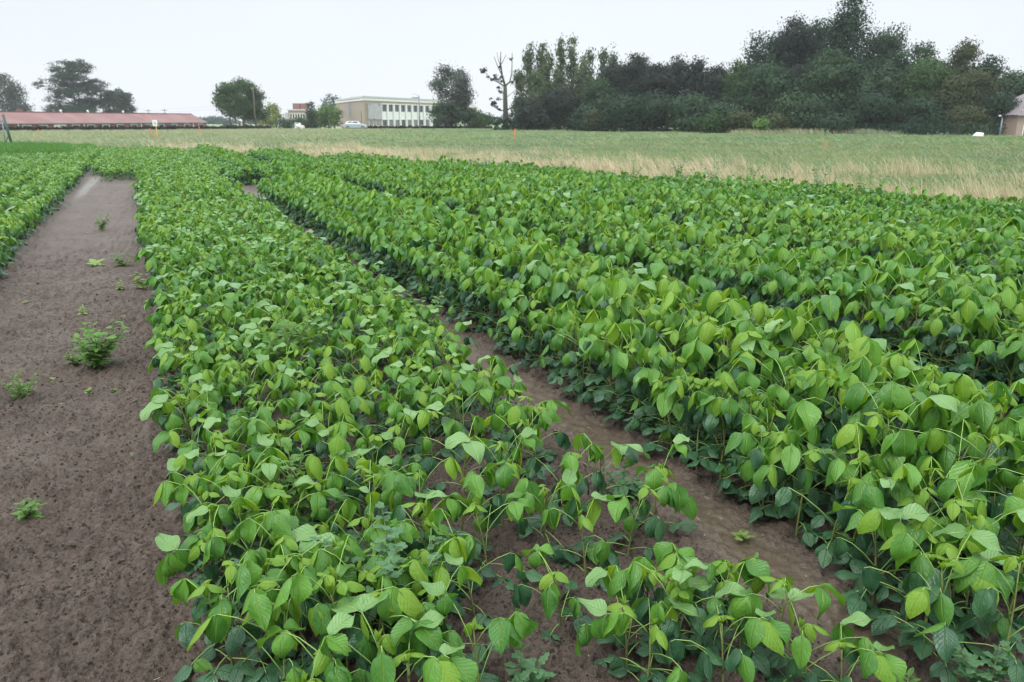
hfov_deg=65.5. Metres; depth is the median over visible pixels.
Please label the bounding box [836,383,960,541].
soybean plant
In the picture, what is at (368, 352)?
soybean plant
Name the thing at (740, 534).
weed seedling
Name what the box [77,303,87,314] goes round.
goosefoot weed
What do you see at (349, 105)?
window
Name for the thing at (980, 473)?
soybean plant
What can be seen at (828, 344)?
soybean plant
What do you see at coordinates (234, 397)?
soybean plant
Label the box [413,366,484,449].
soybean plant
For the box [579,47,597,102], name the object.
poplar tree
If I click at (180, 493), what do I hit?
soybean plant
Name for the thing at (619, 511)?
soybean plant
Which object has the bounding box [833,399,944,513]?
soybean plant
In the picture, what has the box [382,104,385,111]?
window
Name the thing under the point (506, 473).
soybean plant
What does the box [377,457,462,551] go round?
soybean plant
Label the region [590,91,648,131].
bush
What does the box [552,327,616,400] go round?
soybean plant
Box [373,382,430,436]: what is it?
soybean plant
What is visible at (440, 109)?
bush
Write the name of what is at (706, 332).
soybean plant
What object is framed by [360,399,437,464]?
soybean plant
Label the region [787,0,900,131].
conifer
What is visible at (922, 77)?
broadleaf tree
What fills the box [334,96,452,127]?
office building
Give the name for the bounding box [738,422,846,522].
soybean plant
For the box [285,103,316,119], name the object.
apartment block
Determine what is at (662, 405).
soybean plant
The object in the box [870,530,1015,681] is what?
soybean plant
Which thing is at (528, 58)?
poplar tree
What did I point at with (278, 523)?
soybean plant
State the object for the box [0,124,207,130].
hedge
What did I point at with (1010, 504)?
soybean plant
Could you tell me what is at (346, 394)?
soybean plant
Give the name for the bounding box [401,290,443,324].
goosefoot weed
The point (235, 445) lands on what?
soybean plant
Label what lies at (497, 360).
soybean plant
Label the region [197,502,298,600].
soybean plant
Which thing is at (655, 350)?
soybean plant
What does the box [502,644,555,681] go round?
goosefoot weed
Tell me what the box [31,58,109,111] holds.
cedar tree
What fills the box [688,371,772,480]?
soybean plant
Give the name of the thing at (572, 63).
poplar tree
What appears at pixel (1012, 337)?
soybean plant
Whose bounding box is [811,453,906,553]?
soybean plant
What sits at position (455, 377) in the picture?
soybean plant
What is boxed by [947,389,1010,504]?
soybean plant
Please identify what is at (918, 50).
broadleaf tree
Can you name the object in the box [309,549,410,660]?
soybean plant
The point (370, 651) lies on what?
soybean plant
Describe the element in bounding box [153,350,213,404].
soybean plant
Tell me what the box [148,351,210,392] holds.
soybean plant
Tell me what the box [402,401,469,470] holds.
soybean plant
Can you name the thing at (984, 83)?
broadleaf tree
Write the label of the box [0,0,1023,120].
sky
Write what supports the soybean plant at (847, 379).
on the mud
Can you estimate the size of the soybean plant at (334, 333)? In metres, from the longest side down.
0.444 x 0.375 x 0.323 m
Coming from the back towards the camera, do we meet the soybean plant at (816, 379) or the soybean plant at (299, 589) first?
the soybean plant at (816, 379)
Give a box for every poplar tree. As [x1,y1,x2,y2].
[510,68,528,129]
[520,41,540,100]
[525,69,547,129]
[534,39,549,79]
[539,44,556,128]
[547,58,569,128]
[554,33,567,128]
[563,32,579,128]
[569,51,589,127]
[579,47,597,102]
[595,46,611,77]
[607,41,619,66]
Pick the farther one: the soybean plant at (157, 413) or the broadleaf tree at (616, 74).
the broadleaf tree at (616, 74)
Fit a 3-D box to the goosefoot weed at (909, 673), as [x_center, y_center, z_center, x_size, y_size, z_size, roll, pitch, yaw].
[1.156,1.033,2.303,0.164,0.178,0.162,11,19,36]
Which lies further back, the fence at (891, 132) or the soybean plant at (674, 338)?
the fence at (891, 132)
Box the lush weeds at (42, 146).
[0,140,96,154]
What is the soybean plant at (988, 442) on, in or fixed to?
on the mud
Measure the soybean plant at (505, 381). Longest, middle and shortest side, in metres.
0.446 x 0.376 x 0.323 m
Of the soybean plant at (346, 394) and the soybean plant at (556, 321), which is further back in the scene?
the soybean plant at (556, 321)
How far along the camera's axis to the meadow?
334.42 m
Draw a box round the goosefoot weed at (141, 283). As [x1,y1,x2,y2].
[129,272,145,289]
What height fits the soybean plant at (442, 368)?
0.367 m
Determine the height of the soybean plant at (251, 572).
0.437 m
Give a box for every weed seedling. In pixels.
[84,258,104,265]
[731,530,754,541]
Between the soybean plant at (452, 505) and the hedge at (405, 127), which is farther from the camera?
the hedge at (405, 127)
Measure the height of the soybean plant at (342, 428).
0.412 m
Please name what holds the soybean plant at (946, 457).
on the mud
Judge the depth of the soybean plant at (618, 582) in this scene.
2.53 m
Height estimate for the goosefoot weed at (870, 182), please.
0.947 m
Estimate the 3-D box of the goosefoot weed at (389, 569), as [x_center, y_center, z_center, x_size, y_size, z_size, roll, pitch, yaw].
[-0.415,0.807,2.632,0.465,0.442,0.390,-5,16,-16]
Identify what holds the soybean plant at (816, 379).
on the mud
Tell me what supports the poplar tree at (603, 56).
on the meadow
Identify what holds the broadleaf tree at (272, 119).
on the meadow
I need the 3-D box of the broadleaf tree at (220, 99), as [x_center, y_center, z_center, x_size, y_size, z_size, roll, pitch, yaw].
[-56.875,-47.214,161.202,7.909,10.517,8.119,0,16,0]
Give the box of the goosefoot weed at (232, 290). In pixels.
[207,254,239,292]
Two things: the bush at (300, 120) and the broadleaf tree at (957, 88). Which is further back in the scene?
the bush at (300, 120)
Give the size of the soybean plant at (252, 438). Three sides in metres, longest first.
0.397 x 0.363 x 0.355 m
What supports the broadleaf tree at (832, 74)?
on the meadow
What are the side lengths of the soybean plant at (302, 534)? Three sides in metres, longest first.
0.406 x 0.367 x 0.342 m
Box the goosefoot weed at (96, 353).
[69,315,128,370]
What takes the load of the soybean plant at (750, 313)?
on the mud
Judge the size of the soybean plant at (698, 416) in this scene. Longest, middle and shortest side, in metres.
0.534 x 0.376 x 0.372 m
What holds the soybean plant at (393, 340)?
on the mud
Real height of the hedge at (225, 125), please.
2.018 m
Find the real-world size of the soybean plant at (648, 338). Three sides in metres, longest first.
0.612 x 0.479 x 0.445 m
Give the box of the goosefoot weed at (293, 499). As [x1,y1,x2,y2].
[253,438,344,530]
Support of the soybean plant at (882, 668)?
on the mud
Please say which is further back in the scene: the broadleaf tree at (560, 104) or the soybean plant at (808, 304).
the broadleaf tree at (560, 104)
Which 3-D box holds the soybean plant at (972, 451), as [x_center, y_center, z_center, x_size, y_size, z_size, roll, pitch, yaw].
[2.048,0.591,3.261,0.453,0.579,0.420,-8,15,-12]
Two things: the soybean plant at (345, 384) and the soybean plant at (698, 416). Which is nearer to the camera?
the soybean plant at (698, 416)
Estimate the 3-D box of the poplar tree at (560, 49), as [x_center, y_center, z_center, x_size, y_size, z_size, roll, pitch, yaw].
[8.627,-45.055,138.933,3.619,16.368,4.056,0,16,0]
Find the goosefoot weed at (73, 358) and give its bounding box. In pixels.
[62,349,85,364]
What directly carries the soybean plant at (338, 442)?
on the mud
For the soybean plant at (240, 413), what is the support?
on the mud
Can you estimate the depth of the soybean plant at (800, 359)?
4.11 m
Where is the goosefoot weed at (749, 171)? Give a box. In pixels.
[730,158,765,179]
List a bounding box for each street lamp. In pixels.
[416,94,419,127]
[999,115,1002,135]
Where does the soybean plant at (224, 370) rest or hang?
on the mud
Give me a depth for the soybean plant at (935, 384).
3.62 m
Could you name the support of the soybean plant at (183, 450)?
on the mud
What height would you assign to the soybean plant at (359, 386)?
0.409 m
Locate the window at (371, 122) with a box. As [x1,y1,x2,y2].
[369,119,373,125]
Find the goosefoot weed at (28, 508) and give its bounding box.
[11,498,46,520]
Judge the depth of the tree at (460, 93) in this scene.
149.40 m
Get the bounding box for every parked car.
[292,123,304,128]
[343,121,367,128]
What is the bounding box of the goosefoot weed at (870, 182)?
[855,165,889,201]
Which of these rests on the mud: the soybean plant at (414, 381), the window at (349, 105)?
the soybean plant at (414, 381)
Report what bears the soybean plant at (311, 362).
on the mud
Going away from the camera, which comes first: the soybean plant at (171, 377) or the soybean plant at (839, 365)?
the soybean plant at (839, 365)
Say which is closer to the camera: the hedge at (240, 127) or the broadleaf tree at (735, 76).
the broadleaf tree at (735, 76)
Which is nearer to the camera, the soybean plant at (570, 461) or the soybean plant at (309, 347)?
the soybean plant at (570, 461)
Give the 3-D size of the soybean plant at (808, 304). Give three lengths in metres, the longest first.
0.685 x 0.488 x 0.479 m
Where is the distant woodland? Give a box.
[198,114,502,124]
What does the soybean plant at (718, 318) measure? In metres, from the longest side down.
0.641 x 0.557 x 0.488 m
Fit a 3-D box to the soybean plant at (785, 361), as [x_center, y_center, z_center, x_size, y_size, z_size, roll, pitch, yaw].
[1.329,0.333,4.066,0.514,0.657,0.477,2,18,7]
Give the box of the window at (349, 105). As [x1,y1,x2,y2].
[348,104,350,115]
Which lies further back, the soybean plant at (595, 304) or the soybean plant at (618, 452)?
the soybean plant at (595, 304)
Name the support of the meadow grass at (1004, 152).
on the meadow
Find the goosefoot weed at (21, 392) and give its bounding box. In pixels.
[0,368,38,397]
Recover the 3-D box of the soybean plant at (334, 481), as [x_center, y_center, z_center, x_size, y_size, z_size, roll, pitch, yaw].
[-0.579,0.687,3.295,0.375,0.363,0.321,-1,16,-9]
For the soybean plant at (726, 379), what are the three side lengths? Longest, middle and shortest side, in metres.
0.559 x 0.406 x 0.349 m
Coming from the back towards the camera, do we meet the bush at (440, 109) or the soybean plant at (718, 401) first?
the bush at (440, 109)
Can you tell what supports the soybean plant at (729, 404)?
on the mud
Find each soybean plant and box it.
[139,391,219,454]
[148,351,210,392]
[149,388,220,449]
[152,413,226,477]
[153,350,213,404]
[153,480,243,574]
[154,394,223,454]
[155,505,257,625]
[164,383,200,438]
[165,444,238,515]
[167,346,216,404]
[167,369,215,429]
[167,450,255,536]
[168,484,269,580]
[170,568,287,681]
[173,548,264,681]
[176,365,231,414]
[178,427,245,495]
[179,345,218,389]
[179,484,282,585]
[183,384,246,474]
[187,564,323,681]
[191,555,315,681]
[192,471,288,560]
[194,437,247,503]
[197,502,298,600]
[200,495,299,595]
[201,416,273,492]
[201,508,292,610]
[207,348,246,394]
[208,434,287,532]
[212,357,275,407]
[217,359,275,418]
[217,363,263,426]
[221,343,267,403]
[225,359,278,404]
[226,371,283,422]
[226,398,297,435]
[227,416,291,493]
[228,518,340,602]
[229,398,296,447]
[230,379,281,418]
[231,542,342,667]
[235,471,313,546]
[240,487,343,553]
[240,534,376,680]
[241,428,317,499]
[242,432,322,514]
[246,419,330,483]
[250,455,336,521]
[255,342,315,407]
[257,618,372,681]
[261,544,356,668]
[263,410,310,467]
[266,338,323,381]
[266,454,323,528]
[271,567,424,681]
[272,376,342,427]
[275,361,321,415]
[275,373,336,440]
[277,353,315,407]
[282,345,322,391]
[283,497,370,599]
[285,366,341,421]
[290,397,350,464]
[293,387,355,446]
[297,541,408,660]
[298,400,358,469]
[299,456,362,542]
[300,361,342,416]
[301,612,354,681]
[302,321,363,383]
[309,389,374,449]
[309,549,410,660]
[311,413,367,479]
[311,515,391,613]
[312,459,412,554]
[314,342,373,386]
[315,428,382,497]
[316,486,400,592]
[317,367,371,414]
[318,593,462,681]
[319,326,370,382]
[319,534,369,603]
[324,554,432,681]
[325,451,408,514]
[325,465,415,541]
[333,421,404,497]
[338,445,421,527]
[341,355,377,398]
[347,574,448,672]
[349,360,404,426]
[349,376,402,432]
[352,369,402,438]
[359,335,420,383]
[359,537,466,635]
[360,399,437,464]
[363,522,420,629]
[365,335,416,388]
[368,386,429,448]
[371,332,418,381]
[371,375,427,454]
[372,347,431,388]
[372,412,422,476]
[373,357,427,402]
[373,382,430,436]
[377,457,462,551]
[386,492,469,588]
[389,490,481,589]
[391,340,440,391]
[393,610,477,681]
[395,552,509,677]
[396,358,434,392]
[396,364,456,418]
[399,524,478,617]
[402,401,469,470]
[408,377,461,435]
[411,324,461,375]
[411,370,463,434]
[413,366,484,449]
[415,346,462,369]
[416,466,506,555]
[418,580,537,681]
[419,330,471,384]
[419,416,504,496]
[422,339,470,384]
[422,508,522,630]
[424,365,464,418]
[428,386,515,462]
[433,353,477,408]
[444,498,542,591]
[450,370,524,440]
[461,355,517,413]
[463,433,543,513]
[464,374,526,429]
[467,354,506,413]
[473,427,547,531]
[484,407,561,484]
[489,387,538,447]
[494,396,570,463]
[501,404,570,474]
[503,469,580,564]
[512,543,593,648]
[525,443,605,526]
[527,304,572,372]
[529,306,591,378]
[535,303,585,368]
[538,301,589,382]
[540,491,618,591]
[543,310,601,381]
[548,323,604,396]
[549,322,602,390]
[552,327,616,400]
[561,433,649,512]
[567,484,675,564]
[575,565,681,681]
[576,290,633,367]
[576,293,636,364]
[577,273,641,352]
[577,309,644,406]
[578,318,651,409]
[580,319,641,405]
[582,289,653,373]
[583,337,653,421]
[585,281,659,370]
[594,288,656,364]
[595,556,695,648]
[595,594,705,681]
[602,322,682,431]
[605,320,668,423]
[608,278,669,388]
[613,306,650,395]
[618,303,682,386]
[618,547,710,657]
[623,434,698,532]
[624,344,694,443]
[626,562,724,681]
[627,347,703,437]
[630,318,687,414]
[634,317,693,384]
[635,367,694,451]
[637,372,706,458]
[641,297,702,345]
[642,309,699,379]
[642,319,716,416]
[647,274,713,375]
[649,368,727,466]
[652,275,711,367]
[653,542,738,650]
[655,298,718,387]
[659,371,737,472]
[660,290,738,415]
[663,552,770,655]
[665,581,790,681]
[670,292,727,377]
[675,315,756,437]
[677,322,772,431]
[680,356,754,475]
[681,325,765,445]
[681,558,777,678]
[686,287,739,382]
[686,387,769,490]
[687,330,778,429]
[688,309,743,379]
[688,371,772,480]
[695,300,774,397]
[695,395,771,502]
[701,291,776,388]
[709,304,784,394]
[713,307,812,438]
[714,344,800,446]
[716,405,797,499]
[719,384,789,468]
[720,314,784,409]
[721,341,817,421]
[724,418,806,521]
[728,357,816,456]
[728,576,845,681]
[735,307,762,361]
[735,423,822,512]
[738,358,846,470]
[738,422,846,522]
[753,315,828,406]
[753,353,832,473]
[753,441,858,547]
[754,294,840,420]
[754,587,873,681]
[755,323,814,385]
[756,304,812,386]
[762,424,840,521]
[773,314,883,421]
[774,320,880,429]
[774,329,845,406]
[775,366,845,490]
[775,460,890,573]
[777,299,822,345]
[778,335,842,411]
[781,319,849,395]
[785,363,878,483]
[785,611,906,681]
[787,374,913,516]
[794,429,893,542]
[800,330,813,345]
[800,372,888,488]
[804,361,888,448]
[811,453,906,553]
[819,421,915,569]
[821,351,893,440]
[821,351,922,465]
[822,327,887,423]
[832,501,935,623]
[833,310,888,397]
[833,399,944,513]
[833,507,960,624]
[834,367,933,464]
[835,334,887,409]
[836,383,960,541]
[846,364,921,463]
[846,385,960,502]
[855,467,986,609]
[855,481,949,589]
[858,522,1014,662]
[870,455,999,584]
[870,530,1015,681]
[871,423,980,508]
[879,338,954,444]
[880,417,1007,544]
[887,341,922,367]
[887,364,972,421]
[887,524,1023,643]
[888,367,942,427]
[888,372,971,401]
[896,353,918,424]
[898,463,1017,623]
[904,369,970,486]
[904,378,1007,489]
[908,478,1023,643]
[917,425,1023,554]
[919,381,1011,495]
[932,496,1023,651]
[937,455,1023,592]
[941,372,985,459]
[946,397,1023,542]
[946,554,1023,681]
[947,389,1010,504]
[952,415,1023,513]
[954,378,1023,490]
[961,490,1023,627]
[970,455,1023,593]
[973,328,1023,410]
[977,387,1014,459]
[978,413,1009,491]
[985,416,1019,538]
[994,329,1023,395]
[1003,340,1023,404]
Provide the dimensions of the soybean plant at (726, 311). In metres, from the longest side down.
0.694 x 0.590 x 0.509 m
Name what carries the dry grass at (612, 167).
on the meadow
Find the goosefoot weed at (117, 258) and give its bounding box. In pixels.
[109,251,130,265]
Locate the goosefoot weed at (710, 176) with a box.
[701,159,725,179]
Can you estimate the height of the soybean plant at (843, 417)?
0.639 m
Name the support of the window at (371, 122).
in the office building
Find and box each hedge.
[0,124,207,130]
[206,124,270,128]
[223,124,252,126]
[342,125,491,128]
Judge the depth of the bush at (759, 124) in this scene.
90.47 m
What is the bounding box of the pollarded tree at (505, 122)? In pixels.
[479,52,521,129]
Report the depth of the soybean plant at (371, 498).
2.95 m
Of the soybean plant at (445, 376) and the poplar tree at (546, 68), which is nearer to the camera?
the soybean plant at (445, 376)
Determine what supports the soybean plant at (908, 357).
on the mud
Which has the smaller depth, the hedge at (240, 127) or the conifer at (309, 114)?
the hedge at (240, 127)
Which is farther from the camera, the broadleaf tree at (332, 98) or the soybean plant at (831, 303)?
the broadleaf tree at (332, 98)
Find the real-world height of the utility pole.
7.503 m
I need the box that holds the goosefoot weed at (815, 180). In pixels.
[805,161,837,194]
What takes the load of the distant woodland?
on the meadow
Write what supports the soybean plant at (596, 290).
on the mud
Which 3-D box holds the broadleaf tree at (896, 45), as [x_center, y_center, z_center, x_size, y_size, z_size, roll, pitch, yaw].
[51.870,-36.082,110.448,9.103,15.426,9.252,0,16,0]
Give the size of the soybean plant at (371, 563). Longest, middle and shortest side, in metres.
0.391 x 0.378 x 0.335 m
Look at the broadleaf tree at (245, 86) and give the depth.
162.91 m
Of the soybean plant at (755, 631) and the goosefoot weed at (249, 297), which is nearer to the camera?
the soybean plant at (755, 631)
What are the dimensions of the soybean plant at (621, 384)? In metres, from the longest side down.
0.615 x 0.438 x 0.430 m
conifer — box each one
[304,102,320,128]
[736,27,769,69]
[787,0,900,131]
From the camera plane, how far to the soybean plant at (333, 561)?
2.64 m
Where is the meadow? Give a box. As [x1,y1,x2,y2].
[207,121,942,191]
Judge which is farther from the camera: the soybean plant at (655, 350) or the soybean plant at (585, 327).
the soybean plant at (585, 327)
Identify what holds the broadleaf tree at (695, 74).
on the meadow
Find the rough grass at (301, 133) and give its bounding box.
[0,128,1023,170]
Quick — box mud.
[0,155,1023,681]
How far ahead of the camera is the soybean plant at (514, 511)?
3.00 m
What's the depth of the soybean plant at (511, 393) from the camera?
4.22 m
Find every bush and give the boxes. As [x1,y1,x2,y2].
[279,118,296,128]
[291,115,312,127]
[426,99,476,126]
[457,109,487,128]
[469,113,496,128]
[508,93,554,130]
[557,106,598,130]
[576,108,607,131]
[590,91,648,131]
[629,89,680,131]
[662,90,717,132]
[690,111,733,133]
[699,99,743,129]
[717,108,765,133]
[739,113,774,132]
[757,88,833,130]
[762,109,799,130]
[803,110,867,133]
[838,89,908,131]
[891,93,960,135]
[939,99,999,135]
[978,89,1022,135]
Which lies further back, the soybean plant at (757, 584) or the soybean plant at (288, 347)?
the soybean plant at (288, 347)
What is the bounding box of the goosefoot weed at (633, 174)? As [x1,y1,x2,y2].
[620,156,645,178]
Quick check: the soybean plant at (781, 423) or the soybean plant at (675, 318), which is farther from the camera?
the soybean plant at (675, 318)
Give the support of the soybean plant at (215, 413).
on the mud
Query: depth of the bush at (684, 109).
102.53 m
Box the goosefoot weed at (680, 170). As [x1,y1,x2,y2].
[670,153,694,181]
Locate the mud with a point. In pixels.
(70, 229)
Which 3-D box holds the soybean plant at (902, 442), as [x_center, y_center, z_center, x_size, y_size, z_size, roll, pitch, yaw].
[1.719,0.610,3.154,0.457,0.601,0.522,8,23,33]
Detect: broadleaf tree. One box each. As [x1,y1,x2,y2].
[0,73,35,111]
[41,104,56,111]
[96,87,137,112]
[210,81,248,125]
[227,77,261,123]
[241,88,274,123]
[257,100,283,128]
[312,102,345,128]
[319,93,340,127]
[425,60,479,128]
[537,84,584,129]
[575,77,621,114]
[595,59,637,109]
[618,51,653,98]
[635,60,683,116]
[666,52,690,98]
[674,55,713,101]
[700,61,730,104]
[716,56,751,107]
[727,54,795,119]
[746,30,795,78]
[766,11,821,86]
[786,46,877,114]
[805,16,832,61]
[856,58,909,129]
[867,21,914,83]
[890,53,957,130]
[899,38,952,77]
[924,65,982,133]
[941,35,986,74]
[958,65,1009,132]
[959,54,1010,80]
[992,66,1023,97]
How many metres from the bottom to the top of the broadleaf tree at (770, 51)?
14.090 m
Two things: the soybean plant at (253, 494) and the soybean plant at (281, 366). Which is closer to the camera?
the soybean plant at (253, 494)
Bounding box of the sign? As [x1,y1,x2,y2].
[152,120,157,136]
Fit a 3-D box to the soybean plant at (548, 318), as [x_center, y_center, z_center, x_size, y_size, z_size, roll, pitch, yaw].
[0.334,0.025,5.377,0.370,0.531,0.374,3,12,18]
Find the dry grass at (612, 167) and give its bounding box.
[119,139,1023,204]
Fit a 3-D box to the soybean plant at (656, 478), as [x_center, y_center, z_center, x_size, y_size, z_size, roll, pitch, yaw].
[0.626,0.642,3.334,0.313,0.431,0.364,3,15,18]
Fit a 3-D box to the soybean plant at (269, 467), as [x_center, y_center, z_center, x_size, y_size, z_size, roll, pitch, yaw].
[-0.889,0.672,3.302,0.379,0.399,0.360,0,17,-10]
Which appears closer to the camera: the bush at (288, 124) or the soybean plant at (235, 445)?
the soybean plant at (235, 445)
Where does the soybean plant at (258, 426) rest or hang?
on the mud
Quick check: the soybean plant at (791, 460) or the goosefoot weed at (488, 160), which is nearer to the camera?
the soybean plant at (791, 460)
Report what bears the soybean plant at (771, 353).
on the mud
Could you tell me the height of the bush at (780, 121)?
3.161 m
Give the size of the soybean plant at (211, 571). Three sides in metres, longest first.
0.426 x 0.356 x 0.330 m
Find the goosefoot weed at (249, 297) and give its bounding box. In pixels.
[239,284,272,323]
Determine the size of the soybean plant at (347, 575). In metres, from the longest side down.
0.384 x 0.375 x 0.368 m
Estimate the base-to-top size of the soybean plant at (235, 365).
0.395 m
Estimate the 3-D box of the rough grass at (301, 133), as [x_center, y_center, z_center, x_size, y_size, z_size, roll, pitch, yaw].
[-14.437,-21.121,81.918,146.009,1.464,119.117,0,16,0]
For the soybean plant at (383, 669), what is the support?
on the mud
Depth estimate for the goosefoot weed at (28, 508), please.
3.44 m
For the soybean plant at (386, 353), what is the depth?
4.98 m
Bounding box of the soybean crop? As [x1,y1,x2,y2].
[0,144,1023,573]
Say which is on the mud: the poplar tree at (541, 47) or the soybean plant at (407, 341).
the soybean plant at (407, 341)
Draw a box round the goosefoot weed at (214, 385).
[175,375,225,427]
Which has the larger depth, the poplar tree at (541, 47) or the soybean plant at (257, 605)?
the poplar tree at (541, 47)
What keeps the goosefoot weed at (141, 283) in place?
on the mud
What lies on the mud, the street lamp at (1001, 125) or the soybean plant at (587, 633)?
the soybean plant at (587, 633)
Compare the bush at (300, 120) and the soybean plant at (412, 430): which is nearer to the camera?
the soybean plant at (412, 430)
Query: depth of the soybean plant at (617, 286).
4.97 m
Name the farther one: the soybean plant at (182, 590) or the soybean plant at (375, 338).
the soybean plant at (375, 338)
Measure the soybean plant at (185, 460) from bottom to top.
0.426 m
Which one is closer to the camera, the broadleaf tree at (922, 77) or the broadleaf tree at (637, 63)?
the broadleaf tree at (922, 77)
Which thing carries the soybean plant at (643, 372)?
on the mud
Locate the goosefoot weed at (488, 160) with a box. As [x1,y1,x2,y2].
[483,153,495,167]
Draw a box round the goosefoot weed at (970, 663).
[950,640,1011,681]
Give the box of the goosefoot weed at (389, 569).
[310,501,446,629]
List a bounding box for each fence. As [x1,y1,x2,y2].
[0,115,11,142]
[852,124,999,134]
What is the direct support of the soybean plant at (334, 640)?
on the mud
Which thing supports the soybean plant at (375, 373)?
on the mud
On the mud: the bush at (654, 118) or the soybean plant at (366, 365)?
the soybean plant at (366, 365)
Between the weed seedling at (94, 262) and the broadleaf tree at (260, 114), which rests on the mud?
the weed seedling at (94, 262)
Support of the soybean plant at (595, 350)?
on the mud
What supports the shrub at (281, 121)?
on the meadow
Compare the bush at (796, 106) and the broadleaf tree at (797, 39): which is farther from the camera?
the broadleaf tree at (797, 39)
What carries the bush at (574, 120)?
on the meadow
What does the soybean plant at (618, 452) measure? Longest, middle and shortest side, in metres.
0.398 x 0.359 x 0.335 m
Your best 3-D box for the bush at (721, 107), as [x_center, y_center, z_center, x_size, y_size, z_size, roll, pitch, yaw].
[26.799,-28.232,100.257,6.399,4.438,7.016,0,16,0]
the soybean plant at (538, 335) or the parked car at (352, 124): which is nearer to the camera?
the soybean plant at (538, 335)
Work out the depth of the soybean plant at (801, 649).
2.37 m
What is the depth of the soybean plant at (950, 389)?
3.62 m
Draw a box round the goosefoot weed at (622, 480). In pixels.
[602,458,647,499]
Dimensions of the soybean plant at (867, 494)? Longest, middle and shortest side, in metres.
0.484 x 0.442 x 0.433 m
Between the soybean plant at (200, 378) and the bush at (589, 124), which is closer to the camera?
the soybean plant at (200, 378)
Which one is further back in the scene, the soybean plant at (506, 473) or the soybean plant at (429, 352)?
the soybean plant at (429, 352)
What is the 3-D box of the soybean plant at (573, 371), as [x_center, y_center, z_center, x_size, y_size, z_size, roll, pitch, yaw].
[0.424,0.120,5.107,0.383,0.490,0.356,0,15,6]
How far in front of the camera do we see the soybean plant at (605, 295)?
5.57 m
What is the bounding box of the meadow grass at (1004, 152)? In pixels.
[0,128,1023,203]
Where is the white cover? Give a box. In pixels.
[974,132,983,136]
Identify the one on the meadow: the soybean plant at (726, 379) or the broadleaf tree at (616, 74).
the broadleaf tree at (616, 74)
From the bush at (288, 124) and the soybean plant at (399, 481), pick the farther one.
the bush at (288, 124)
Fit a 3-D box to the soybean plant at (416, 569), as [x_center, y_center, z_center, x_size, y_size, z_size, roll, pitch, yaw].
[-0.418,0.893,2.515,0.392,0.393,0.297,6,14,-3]
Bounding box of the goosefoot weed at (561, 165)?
[548,154,578,168]
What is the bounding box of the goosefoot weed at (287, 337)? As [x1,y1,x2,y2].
[259,305,338,382]
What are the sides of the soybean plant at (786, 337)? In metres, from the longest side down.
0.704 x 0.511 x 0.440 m
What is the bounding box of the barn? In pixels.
[0,109,207,127]
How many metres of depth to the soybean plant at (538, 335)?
5.47 m
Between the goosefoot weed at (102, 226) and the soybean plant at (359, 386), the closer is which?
the soybean plant at (359, 386)
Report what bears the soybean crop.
on the mud
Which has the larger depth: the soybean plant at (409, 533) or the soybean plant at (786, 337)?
the soybean plant at (786, 337)
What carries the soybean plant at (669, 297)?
on the mud
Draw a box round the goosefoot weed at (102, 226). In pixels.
[94,213,109,229]
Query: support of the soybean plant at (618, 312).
on the mud
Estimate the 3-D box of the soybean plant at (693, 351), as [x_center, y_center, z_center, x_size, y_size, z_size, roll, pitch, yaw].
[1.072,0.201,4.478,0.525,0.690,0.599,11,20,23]
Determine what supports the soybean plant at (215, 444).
on the mud
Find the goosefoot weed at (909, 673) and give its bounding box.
[895,667,920,681]
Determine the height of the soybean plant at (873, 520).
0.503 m
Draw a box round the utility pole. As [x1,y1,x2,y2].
[252,87,256,125]
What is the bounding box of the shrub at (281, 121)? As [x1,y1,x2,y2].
[274,118,294,128]
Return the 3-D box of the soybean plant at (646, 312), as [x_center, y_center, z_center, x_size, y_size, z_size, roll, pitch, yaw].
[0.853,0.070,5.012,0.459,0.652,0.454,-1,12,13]
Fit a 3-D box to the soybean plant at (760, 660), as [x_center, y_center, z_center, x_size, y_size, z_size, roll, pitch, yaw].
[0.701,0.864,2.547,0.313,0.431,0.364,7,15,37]
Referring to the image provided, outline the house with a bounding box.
[989,94,1023,135]
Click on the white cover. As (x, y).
(978, 134)
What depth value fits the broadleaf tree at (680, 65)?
121.86 m
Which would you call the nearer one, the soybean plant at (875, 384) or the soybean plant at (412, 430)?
the soybean plant at (412, 430)
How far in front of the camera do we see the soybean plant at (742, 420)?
3.59 m
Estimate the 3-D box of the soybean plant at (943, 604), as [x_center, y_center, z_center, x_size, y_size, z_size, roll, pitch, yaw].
[1.378,0.846,2.583,0.411,0.455,0.432,-13,18,-30]
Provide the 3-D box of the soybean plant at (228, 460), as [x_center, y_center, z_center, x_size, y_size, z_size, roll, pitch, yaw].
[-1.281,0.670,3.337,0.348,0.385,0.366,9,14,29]
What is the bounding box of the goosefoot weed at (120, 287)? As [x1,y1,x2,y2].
[115,280,124,289]
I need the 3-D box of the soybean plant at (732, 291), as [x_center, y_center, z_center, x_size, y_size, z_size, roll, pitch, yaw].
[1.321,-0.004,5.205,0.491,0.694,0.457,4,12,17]
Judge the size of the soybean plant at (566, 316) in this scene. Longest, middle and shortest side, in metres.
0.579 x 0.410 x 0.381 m
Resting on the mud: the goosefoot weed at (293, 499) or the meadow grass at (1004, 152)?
the goosefoot weed at (293, 499)
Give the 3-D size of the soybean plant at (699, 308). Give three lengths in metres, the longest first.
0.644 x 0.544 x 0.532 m
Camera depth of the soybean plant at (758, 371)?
4.28 m
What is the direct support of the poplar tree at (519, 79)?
on the meadow
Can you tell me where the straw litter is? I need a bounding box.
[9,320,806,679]
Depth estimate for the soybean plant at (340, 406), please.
3.93 m
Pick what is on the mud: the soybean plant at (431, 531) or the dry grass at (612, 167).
the soybean plant at (431, 531)
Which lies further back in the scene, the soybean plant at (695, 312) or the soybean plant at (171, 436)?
the soybean plant at (695, 312)

